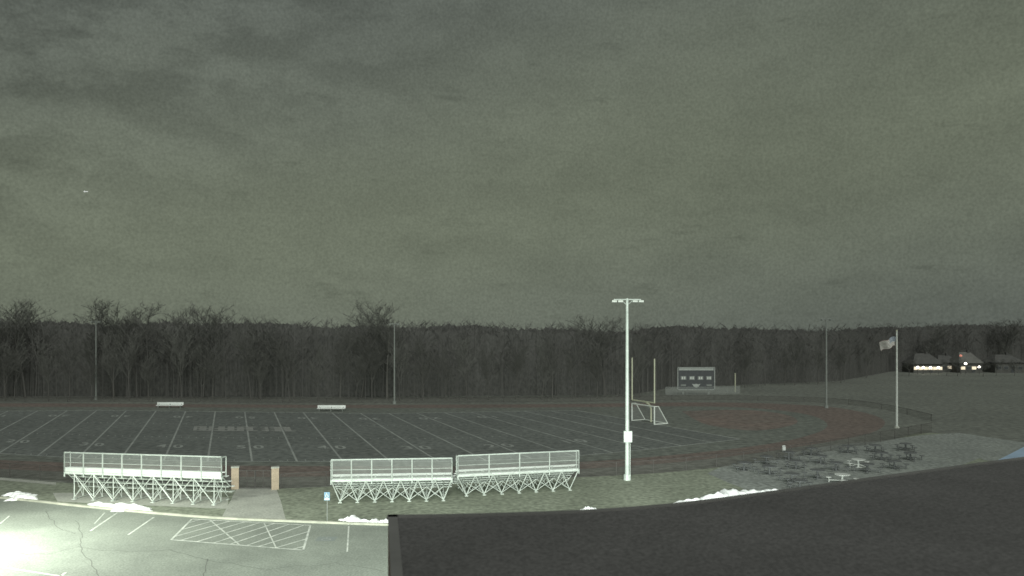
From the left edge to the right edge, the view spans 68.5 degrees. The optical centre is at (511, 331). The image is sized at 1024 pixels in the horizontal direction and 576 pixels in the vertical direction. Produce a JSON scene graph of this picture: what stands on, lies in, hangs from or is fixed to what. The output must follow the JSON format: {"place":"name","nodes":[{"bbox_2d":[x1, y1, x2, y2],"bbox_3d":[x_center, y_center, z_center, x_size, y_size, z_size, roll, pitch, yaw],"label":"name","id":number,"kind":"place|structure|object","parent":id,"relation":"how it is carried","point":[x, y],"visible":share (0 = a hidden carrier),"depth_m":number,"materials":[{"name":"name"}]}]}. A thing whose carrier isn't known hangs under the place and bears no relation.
{"place":"outdoors","nodes":[
{"label":"outdoors","id":0,"kind":"place"},
{"bbox_2d":[0,478,55,484],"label":"side path","id":1,"kind":"structure","parent":0,"point":[29,481],"depth_m":64.33,"materials":[{"name":"concrete"}]},
{"bbox_2d":[0,499,387,575],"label":"parking lot","id":2,"kind":"structure","parent":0,"point":[30,528],"depth_m":44.83,"materials":[{"name":"asphalt"}]},
{"bbox_2d":[0,512,348,575],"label":"parking markings","id":3,"kind":"object","parent":2,"relation":"on","point":[305,539],"visible":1,"depth_m":47.45,"materials":[{"name":"white paint"}]},
{"bbox_2d":[21,512,383,575],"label":"pavement cracks","id":4,"kind":"object","parent":2,"relation":"on","point":[159,550],"visible":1,"depth_m":43.20,"materials":[{"name":"asphalt"}]},
{"bbox_2d":[315,537,336,540],"bbox_3d":[-11.466,12.775,46.456,1.200,0.008,1.000,0,0,0],"label":"parking symbol","id":5,"kind":"object","parent":2,"relation":"on","point":[326,539],"visible":1,"depth_m":46.31,"materials":[{"name":"blue paint"}]},
{"bbox_2d":[222,488,284,518],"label":"entrance path","id":6,"kind":"structure","parent":0,"point":[265,503],"depth_m":55.76,"materials":[{"name":"concrete"}]},
{"bbox_2d":[271,466,278,489],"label":"gate pillar","id":7,"kind":"structure","parent":6,"relation":"on","point":[274,477],"depth_m":61.00,"materials":[{"name":"brick"}]},
{"bbox_2d":[255,470,270,487],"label":"field gate","id":8,"kind":"structure","parent":7,"relation":"attached to","point":[263,479],"depth_m":61.33,"materials":[{"name":"black metal"}]},
{"bbox_2d":[0,410,737,461],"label":"sports field","id":9,"kind":"structure","parent":0,"point":[276,437],"depth_m":92.89,"materials":[{"name":"paint"}]},
{"bbox_2d":[0,402,884,476],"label":"running track","id":10,"kind":"structure","parent":0,"point":[842,423],"depth_m":88.69,"materials":[{"name":"rubber"}]},
{"bbox_2d":[820,318,832,407],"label":"field light pole","id":11,"kind":"object","parent":10,"relation":"on","point":[825,405],"visible":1,"depth_m":126.53,"materials":[{"name":"metal"}]},
{"bbox_2d":[0,433,987,521],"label":"lawn","id":12,"kind":"structure","parent":0,"point":[597,492],"depth_m":58.49,"materials":[{"name":"green plant"}]},
{"bbox_2d":[1,491,37,500],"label":"snow pile","id":13,"kind":"object","parent":12,"relation":"on","point":[18,494],"visible":0.97,"depth_m":57.97,"materials":[{"name":"snow"}]},
{"bbox_2d":[88,501,151,511],"bbox_3d":[-28.559,12.569,54.626,6.773,0.501,2.176,0,0,22],"label":"snow pile","id":14,"kind":"object","parent":12,"relation":"on","point":[118,506],"visible":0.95,"depth_m":54.21,"materials":[{"name":"snow"}]},
{"bbox_2d":[53,493,228,508],"bbox_3d":[-28.445,12.790,57.807,16.601,0.001,4.105,0,0,10],"label":"bleacher pad","id":15,"kind":"object","parent":12,"relation":"on","point":[68,497],"visible":0.83,"depth_m":57.08,"materials":[{"name":"concrete"}]},
{"bbox_2d":[64,451,234,504],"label":"bleachers","id":16,"kind":"object","parent":15,"relation":"on","point":[149,474],"visible":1,"depth_m":56.78,"materials":[{"name":"metal"}]},
{"bbox_2d":[0,496,387,525],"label":"kerb","id":17,"kind":"structure","parent":12,"relation":"on","point":[206,516],"depth_m":51.67,"materials":[{"name":"concrete"}]},
{"bbox_2d":[324,492,329,520],"bbox_3d":[-12.476,11.800,50.730,0.380,2.000,0.122,0,0,0],"label":"parking sign","id":18,"kind":"object","parent":12,"relation":"on","point":[327,496],"visible":0.98,"depth_m":50.70,"materials":[{"name":"blue metal"}]},
{"bbox_2d":[339,515,369,521],"bbox_3d":[-10.656,12.595,50.892,1.797,0.449,1.877,0,0,-32],"label":"snow pile","id":19,"kind":"object","parent":12,"relation":"on","point":[352,518],"visible":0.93,"depth_m":50.60,"materials":[{"name":"snow"}]},
{"bbox_2d":[369,518,387,522],"bbox_3d":[-8.866,12.680,50.630,1.504,0.281,1.517,0,0,-41],"label":"snow pile","id":20,"kind":"object","parent":12,"relation":"on","point":[375,520],"visible":0.65,"depth_m":50.36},
{"bbox_2d":[330,457,452,502],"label":"bleachers","id":21,"kind":"object","parent":12,"relation":"on","point":[394,481],"visible":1,"depth_m":56.89,"materials":[{"name":"metal"}]},
{"bbox_2d":[452,450,578,496],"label":"bleachers","id":22,"kind":"object","parent":12,"relation":"on","point":[544,472],"visible":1,"depth_m":60.22,"materials":[{"name":"metal"}]},
{"bbox_2d":[611,298,643,480],"bbox_3d":[9.963,4.947,64.951,2.720,15.706,0.826,0,0,0],"label":"field light pole","id":23,"kind":"object","parent":12,"relation":"on","point":[627,436],"visible":1,"depth_m":64.90,"materials":[{"name":"metal"}]},
{"bbox_2d":[675,488,777,502],"bbox_3d":[16.987,12.491,58.318,10.864,0.658,3.187,0,0,-35],"label":"snow pile","id":24,"kind":"object","parent":12,"relation":"on","point":[724,492],"visible":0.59,"depth_m":57.64,"materials":[{"name":"snow"}]},
{"bbox_2d":[0,371,1023,488],"bbox_3d":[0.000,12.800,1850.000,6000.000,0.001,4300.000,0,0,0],"label":"ground","id":25,"kind":"structure","parent":0,"point":[990,404],"depth_m":138.50,"materials":[{"name":"green plant"}]},
{"bbox_2d":[0,342,19,400],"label":"bare tree","id":26,"kind":"object","parent":25,"relation":"on","point":[11,366],"visible":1,"depth_m":139.43,"materials":[{"name":"brown plant"}]},
{"bbox_2d":[3,347,29,399],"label":"bare tree","id":27,"kind":"object","parent":25,"relation":"on","point":[21,361],"visible":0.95,"depth_m":141.57,"materials":[{"name":"brown plant"}]},
{"bbox_2d":[0,296,58,391],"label":"bare tree","id":28,"kind":"object","parent":25,"relation":"on","point":[23,318],"visible":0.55,"depth_m":149.77,"materials":[{"name":"brown plant"}]},
{"bbox_2d":[0,297,65,397],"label":"bare tree","id":29,"kind":"object","parent":25,"relation":"on","point":[22,339],"visible":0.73,"depth_m":145.90,"materials":[{"name":"brown plant"}]},
{"bbox_2d":[29,340,65,400],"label":"bare tree","id":30,"kind":"object","parent":25,"relation":"on","point":[45,365],"visible":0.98,"depth_m":139.34,"materials":[{"name":"brown plant"}]},
{"bbox_2d":[90,321,100,399],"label":"field light pole","id":31,"kind":"object","parent":25,"relation":"on","point":[95,397],"visible":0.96,"depth_m":141.47,"materials":[{"name":"metal"}]},
{"bbox_2d":[69,301,151,396],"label":"bare tree","id":32,"kind":"object","parent":25,"relation":"on","point":[103,328],"visible":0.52,"depth_m":146.08,"materials":[{"name":"brown plant"}]},
{"bbox_2d":[97,331,128,400],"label":"bare tree","id":33,"kind":"object","parent":25,"relation":"on","point":[104,357],"visible":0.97,"depth_m":140.22,"materials":[{"name":"brown plant"}]},
{"bbox_2d":[0,462,229,485],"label":"chain link fence","id":34,"kind":"object","parent":25,"relation":"on","point":[56,466],"visible":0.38,"depth_m":65.17,"materials":[{"name":"black metal"}]},
{"bbox_2d":[106,327,144,400],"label":"bare tree","id":35,"kind":"object","parent":25,"relation":"on","point":[131,353],"visible":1,"depth_m":140.41,"materials":[{"name":"brown plant"}]},
{"bbox_2d":[81,297,174,397],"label":"bare tree","id":36,"kind":"object","parent":25,"relation":"on","point":[140,317],"visible":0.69,"depth_m":146.73,"materials":[{"name":"brown plant"}]},
{"bbox_2d":[137,348,159,400],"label":"bare tree","id":37,"kind":"object","parent":25,"relation":"on","point":[145,372],"visible":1,"depth_m":140.15,"materials":[{"name":"brown plant"}]},
{"bbox_2d":[162,331,196,400],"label":"bare tree","id":38,"kind":"object","parent":25,"relation":"on","point":[176,351],"visible":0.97,"depth_m":140.35,"materials":[{"name":"brown plant"}]},
{"bbox_2d":[142,302,232,397],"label":"bare tree","id":39,"kind":"object","parent":25,"relation":"on","point":[171,345],"visible":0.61,"depth_m":146.16,"materials":[{"name":"brown plant"}]},
{"bbox_2d":[189,339,213,400],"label":"bare tree","id":40,"kind":"object","parent":25,"relation":"on","point":[198,357],"visible":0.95,"depth_m":140.00,"materials":[{"name":"brown plant"}]},
{"bbox_2d":[162,304,240,396],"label":"bare tree","id":41,"kind":"object","parent":25,"relation":"on","point":[215,322],"visible":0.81,"depth_m":146.55,"materials":[{"name":"brown plant"}]},
{"bbox_2d":[198,338,228,400],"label":"bare tree","id":42,"kind":"object","parent":25,"relation":"on","point":[219,364],"visible":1,"depth_m":138.53,"materials":[{"name":"brown plant"}]},
{"bbox_2d":[231,465,239,489],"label":"gate pillar","id":43,"kind":"structure","parent":25,"relation":"on","point":[235,475],"depth_m":61.16,"materials":[{"name":"brick"}]},
{"bbox_2d":[239,470,254,487],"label":"field gate","id":44,"kind":"structure","parent":43,"relation":"attached to","point":[249,479],"depth_m":61.31,"materials":[{"name":"black metal"}]},
{"bbox_2d":[230,332,266,400],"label":"bare tree","id":45,"kind":"object","parent":25,"relation":"on","point":[246,367],"visible":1,"depth_m":139.51,"materials":[{"name":"brown plant"}]},
{"bbox_2d":[226,315,284,397],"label":"bare tree","id":46,"kind":"object","parent":25,"relation":"on","point":[267,345],"visible":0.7,"depth_m":144.86,"materials":[{"name":"brown plant"}]},
{"bbox_2d":[246,345,270,400],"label":"bare tree","id":47,"kind":"object","parent":25,"relation":"on","point":[261,374],"visible":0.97,"depth_m":139.82,"materials":[{"name":"brown plant"}]},
{"bbox_2d":[271,343,301,400],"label":"bare tree","id":48,"kind":"object","parent":25,"relation":"on","point":[281,358],"visible":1,"depth_m":139.41,"materials":[{"name":"brown plant"}]},
{"bbox_2d":[350,353,367,400],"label":"bare tree","id":49,"kind":"object","parent":25,"relation":"on","point":[357,365],"visible":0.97,"depth_m":139.47,"materials":[{"name":"brown plant"}]},
{"bbox_2d":[329,300,397,397],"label":"bare tree","id":50,"kind":"object","parent":25,"relation":"on","point":[358,349],"visible":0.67,"depth_m":144.72,"materials":[{"name":"brown plant"}]},
{"bbox_2d":[357,338,383,399],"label":"bare tree","id":51,"kind":"object","parent":25,"relation":"on","point":[377,365],"visible":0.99,"depth_m":140.69,"materials":[{"name":"brown plant"}]},
{"bbox_2d":[341,300,413,398],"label":"bare tree","id":52,"kind":"object","parent":25,"relation":"on","point":[379,319],"visible":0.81,"depth_m":143.24,"materials":[{"name":"brown plant"}]},
{"bbox_2d":[389,323,399,403],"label":"field light pole","id":53,"kind":"object","parent":25,"relation":"on","point":[394,401],"visible":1,"depth_m":133.56,"materials":[{"name":"metal"}]},
{"bbox_2d":[387,341,412,400],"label":"bare tree","id":54,"kind":"object","parent":25,"relation":"on","point":[398,359],"visible":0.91,"depth_m":139.21,"materials":[{"name":"brown plant"}]},
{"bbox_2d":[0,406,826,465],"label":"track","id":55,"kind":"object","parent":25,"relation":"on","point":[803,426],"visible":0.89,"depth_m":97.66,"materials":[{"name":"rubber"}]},
{"bbox_2d":[156,402,183,407],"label":"team bench","id":56,"kind":"object","parent":55,"relation":"on","point":[170,404],"visible":1,"depth_m":126.91,"materials":[{"name":"metal"}]},
{"bbox_2d":[317,405,345,410],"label":"team bench","id":57,"kind":"object","parent":55,"relation":"on","point":[342,407],"visible":1,"depth_m":121.80,"materials":[{"name":"metal"}]},
{"bbox_2d":[631,358,654,421],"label":"football goalpost","id":58,"kind":"object","parent":55,"relation":"on","point":[646,402],"visible":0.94,"depth_m":106.83,"materials":[{"name":"grey metal"}]},
{"bbox_2d":[631,403,667,424],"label":"soccer goal","id":59,"kind":"object","parent":55,"relation":"on","point":[642,414],"visible":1,"depth_m":106.63,"materials":[{"name":"white metal"}]},
{"bbox_2d":[67,395,931,414],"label":"chain link fence","id":60,"kind":"object","parent":25,"relation":"on","point":[509,397],"visible":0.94,"depth_m":136.59,"materials":[{"name":"black metal"}]},
{"bbox_2d":[0,315,1023,399],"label":"woods trees","id":61,"kind":"object","parent":25,"relation":"on","point":[556,331],"visible":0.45,"depth_m":148.69,"materials":[{"name":"plant"}]},
{"bbox_2d":[536,334,563,399],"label":"bare tree","id":62,"kind":"object","parent":25,"relation":"on","point":[552,359],"visible":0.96,"depth_m":142.52,"materials":[{"name":"brown plant"}]},
{"bbox_2d":[566,315,635,395],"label":"bare tree","id":63,"kind":"object","parent":25,"relation":"on","point":[613,339],"visible":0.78,"depth_m":149.15,"materials":[{"name":"brown plant"}]},
{"bbox_2d":[280,423,927,488],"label":"chain link fence","id":64,"kind":"object","parent":25,"relation":"on","point":[624,461],"visible":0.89,"depth_m":67.98,"materials":[{"name":"black metal"}]},
{"bbox_2d":[618,339,647,379],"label":"bare tree","id":65,"kind":"object","parent":25,"relation":"on","point":[636,355],"visible":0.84,"depth_m":144.59,"materials":[{"name":"brown plant"}]},
{"bbox_2d":[624,334,653,397],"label":"bare tree","id":66,"kind":"object","parent":25,"relation":"on","point":[639,369],"visible":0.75,"depth_m":146.63,"materials":[{"name":"brown plant"}]},
{"bbox_2d":[677,367,714,393],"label":"scoreboard","id":67,"kind":"object","parent":25,"relation":"on","point":[694,378],"visible":1,"depth_m":154.11,"materials":[{"name":"white metal"}]},
{"bbox_2d":[665,386,727,394],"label":"railing","id":68,"kind":"object","parent":25,"relation":"on","point":[697,389],"visible":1,"depth_m":153.57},
{"bbox_2d":[682,410,796,429],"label":"clay area","id":69,"kind":"object","parent":25,"relation":"on","point":[746,420],"visible":1,"depth_m":109.90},
{"bbox_2d":[735,348,754,387],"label":"bare tree","id":70,"kind":"object","parent":25,"relation":"on","point":[746,362],"visible":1,"depth_m":171.67,"materials":[{"name":"brown plant"}]},
{"bbox_2d":[833,349,848,372],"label":"bare tree","id":71,"kind":"object","parent":25,"relation":"on","point":[841,359],"visible":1,"depth_m":187.98,"materials":[{"name":"brown plant"}]},
{"bbox_2d":[894,330,898,427],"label":"flagpole","id":72,"kind":"object","parent":25,"relation":"on","point":[896,426],"visible":0.94,"depth_m":100.17,"materials":[{"name":"white metal"}]},
{"bbox_2d":[879,337,895,350],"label":"flag","id":73,"kind":"object","parent":72,"relation":"attached to","point":[888,344],"visible":1,"depth_m":100.31,"materials":[{"name":"white fabric"}]},
{"bbox_2d":[891,345,904,371],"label":"bare tree","id":74,"kind":"object","parent":25,"relation":"on","point":[898,354],"visible":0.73,"depth_m":239.25,"materials":[{"name":"brown plant"}]},
{"bbox_2d":[902,359,920,372],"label":"bare tree","id":75,"kind":"object","parent":25,"relation":"on","point":[909,364],"visible":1,"depth_m":218.73,"materials":[{"name":"brown plant"}]},
{"bbox_2d":[920,322,950,356],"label":"bare tree","id":76,"kind":"object","parent":25,"relation":"on","point":[939,338],"visible":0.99,"depth_m":244.16,"materials":[{"name":"brown plant"}]},
{"bbox_2d":[935,354,951,371],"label":"house","id":77,"kind":"structure","parent":25,"relation":"on","point":[941,358],"depth_m":241.93,"materials":[{"name":"grey"}]},
{"bbox_2d":[940,359,953,375],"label":"bare tree","id":78,"kind":"object","parent":25,"relation":"on","point":[948,367],"visible":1,"depth_m":218.93,"materials":[{"name":"brown plant"}]},
{"bbox_2d":[952,359,966,375],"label":"bare tree","id":79,"kind":"object","parent":25,"relation":"on","point":[955,364],"visible":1,"depth_m":218.47,"materials":[{"name":"brown plant"}]},
{"bbox_2d":[977,359,991,376],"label":"bare tree","id":80,"kind":"object","parent":25,"relation":"on","point":[983,365],"visible":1,"depth_m":214.67,"materials":[{"name":"brown plant"}]},
{"bbox_2d":[988,359,1005,373],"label":"bare tree","id":81,"kind":"object","parent":25,"relation":"on","point":[997,364],"visible":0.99,"depth_m":218.28,"materials":[{"name":"brown plant"}]},
{"bbox_2d":[986,317,1023,353],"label":"bare tree","id":82,"kind":"object","parent":25,"relation":"on","point":[1010,327],"visible":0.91,"depth_m":254.27,"materials":[{"name":"brown plant"}]},
{"bbox_2d":[1007,359,1023,375],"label":"bare tree","id":83,"kind":"object","parent":25,"relation":"on","point":[1013,366],"visible":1,"depth_m":218.61,"materials":[{"name":"brown plant"}]},
{"bbox_2d":[0,0,1023,331],"label":"sky","id":84,"kind":"structure","parent":0,"point":[795,163],"materials":[{"name":"grey"}]},
{"bbox_2d":[387,457,1023,575],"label":"school building","id":85,"kind":"structure","parent":0,"point":[963,520],"depth_m":7.43,"materials":[{"name":"brick"}]},
{"bbox_2d":[999,447,1023,459],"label":"entrance canopy","id":86,"kind":"object","parent":85,"relation":"attached to","point":[1018,453],"visible":0.07,"depth_m":28.31,"materials":[{"name":"blue metal"}]},
{"bbox_2d":[707,434,978,490],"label":"patio","id":87,"kind":"structure","parent":0,"point":[936,452],"depth_m":73.13,"materials":[{"name":"concrete"}]},
{"bbox_2d":[731,461,756,471],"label":"picnic table","id":88,"kind":"object","parent":87,"relation":"on","point":[744,463],"visible":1,"depth_m":69.35,"materials":[{"name":"metal"}]},
{"bbox_2d":[752,455,779,464],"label":"picnic table","id":89,"kind":"object","parent":87,"relation":"on","point":[766,457],"visible":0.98,"depth_m":72.83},
{"bbox_2d":[755,465,783,474],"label":"picnic table","id":90,"kind":"object","parent":87,"relation":"on","point":[770,467],"visible":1,"depth_m":67.52,"materials":[{"name":"metal"}]},
{"bbox_2d":[776,451,801,459],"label":"picnic table","id":91,"kind":"object","parent":87,"relation":"on","point":[789,456],"visible":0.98,"depth_m":75.60,"materials":[{"name":"metal"}]},
{"bbox_2d":[776,472,807,483],"bbox_3d":[23.830,12.415,64.000,2.003,0.770,2.003,0,0,-7],"label":"picnic table","id":92,"kind":"object","parent":87,"relation":"on","point":[792,474],"visible":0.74,"depth_m":63.93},
{"bbox_2d":[784,459,806,470],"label":"picnic table","id":93,"kind":"object","parent":87,"relation":"on","point":[795,461],"visible":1,"depth_m":70.28,"materials":[{"name":"metal"}]},
{"bbox_2d":[787,479,812,487],"bbox_3d":[23.391,12.415,61.076,2.003,0.770,2.003,0,0,21],"label":"picnic table","id":94,"kind":"object","parent":87,"relation":"on","point":[800,481],"visible":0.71,"depth_m":60.99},
{"bbox_2d":[801,447,821,455],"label":"picnic table","id":95,"kind":"object","parent":87,"relation":"on","point":[811,452],"visible":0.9,"depth_m":78.05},
{"bbox_2d":[802,468,833,478],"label":"picnic table","id":96,"kind":"object","parent":87,"relation":"on","point":[817,470],"visible":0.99,"depth_m":65.68,"materials":[{"name":"metal"}]},
{"bbox_2d":[807,454,833,463],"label":"picnic table","id":97,"kind":"object","parent":87,"relation":"on","point":[821,456],"visible":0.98,"depth_m":73.25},
{"bbox_2d":[821,461,850,471],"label":"picnic table","id":98,"kind":"object","parent":87,"relation":"on","point":[836,463],"visible":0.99,"depth_m":69.32,"materials":[{"name":"metal"}]},
{"bbox_2d":[826,473,858,480],"bbox_3d":[27.970,12.415,63.661,2.003,0.770,2.003,0,0,-24],"label":"picnic table","id":99,"kind":"object","parent":87,"relation":"on","point":[842,475],"visible":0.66,"depth_m":63.48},
{"bbox_2d":[838,445,858,453],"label":"picnic table","id":100,"kind":"object","parent":87,"relation":"on","point":[847,446],"visible":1,"depth_m":79.62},
{"bbox_2d":[847,458,868,467],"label":"picnic table","id":101,"kind":"object","parent":87,"relation":"on","point":[858,460],"visible":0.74,"depth_m":71.10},
{"bbox_2d":[852,462,882,472],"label":"picnic table","id":102,"kind":"object","parent":87,"relation":"on","point":[866,464],"visible":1,"depth_m":68.67,"materials":[{"name":"metal"}]},
{"bbox_2d":[864,444,886,452],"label":"picnic table","id":103,"kind":"object","parent":87,"relation":"on","point":[874,445],"visible":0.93,"depth_m":80.20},
{"bbox_2d":[869,451,893,459],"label":"picnic table","id":104,"kind":"object","parent":87,"relation":"on","point":[881,453],"visible":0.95,"depth_m":75.12,"materials":[{"name":"metal"}]},
{"bbox_2d":[880,459,908,470],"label":"picnic table","id":105,"kind":"object","parent":87,"relation":"on","point":[893,461],"visible":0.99,"depth_m":70.36,"materials":[{"name":"metal"}]},
{"bbox_2d":[895,442,916,451],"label":"picnic table","id":106,"kind":"object","parent":87,"relation":"on","point":[905,448],"visible":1,"depth_m":81.14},
{"bbox_2d":[897,451,923,461],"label":"picnic table","id":107,"kind":"object","parent":87,"relation":"on","point":[909,453],"visible":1,"depth_m":75.12,"materials":[{"name":"metal"}]},
{"bbox_2d":[901,351,941,372],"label":"house","id":108,"kind":"structure","parent":0,"point":[927,359],"depth_m":236.41,"materials":[{"name":"grey"}]},
{"bbox_2d":[950,350,981,372],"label":"house","id":109,"kind":"structure","parent":0,"point":[973,362],"depth_m":236.48,"materials":[{"name":"grey"}]},
{"bbox_2d":[932,433,1023,460],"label":"patio path","id":110,"kind":"structure","parent":0,"point":[987,448],"depth_m":85.46,"materials":[{"name":"concrete"}]},
{"bbox_2d":[982,353,1023,372],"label":"house","id":111,"kind":"structure","parent":0,"point":[1005,367],"depth_m":236.29,"materials":[{"name":"grey"}]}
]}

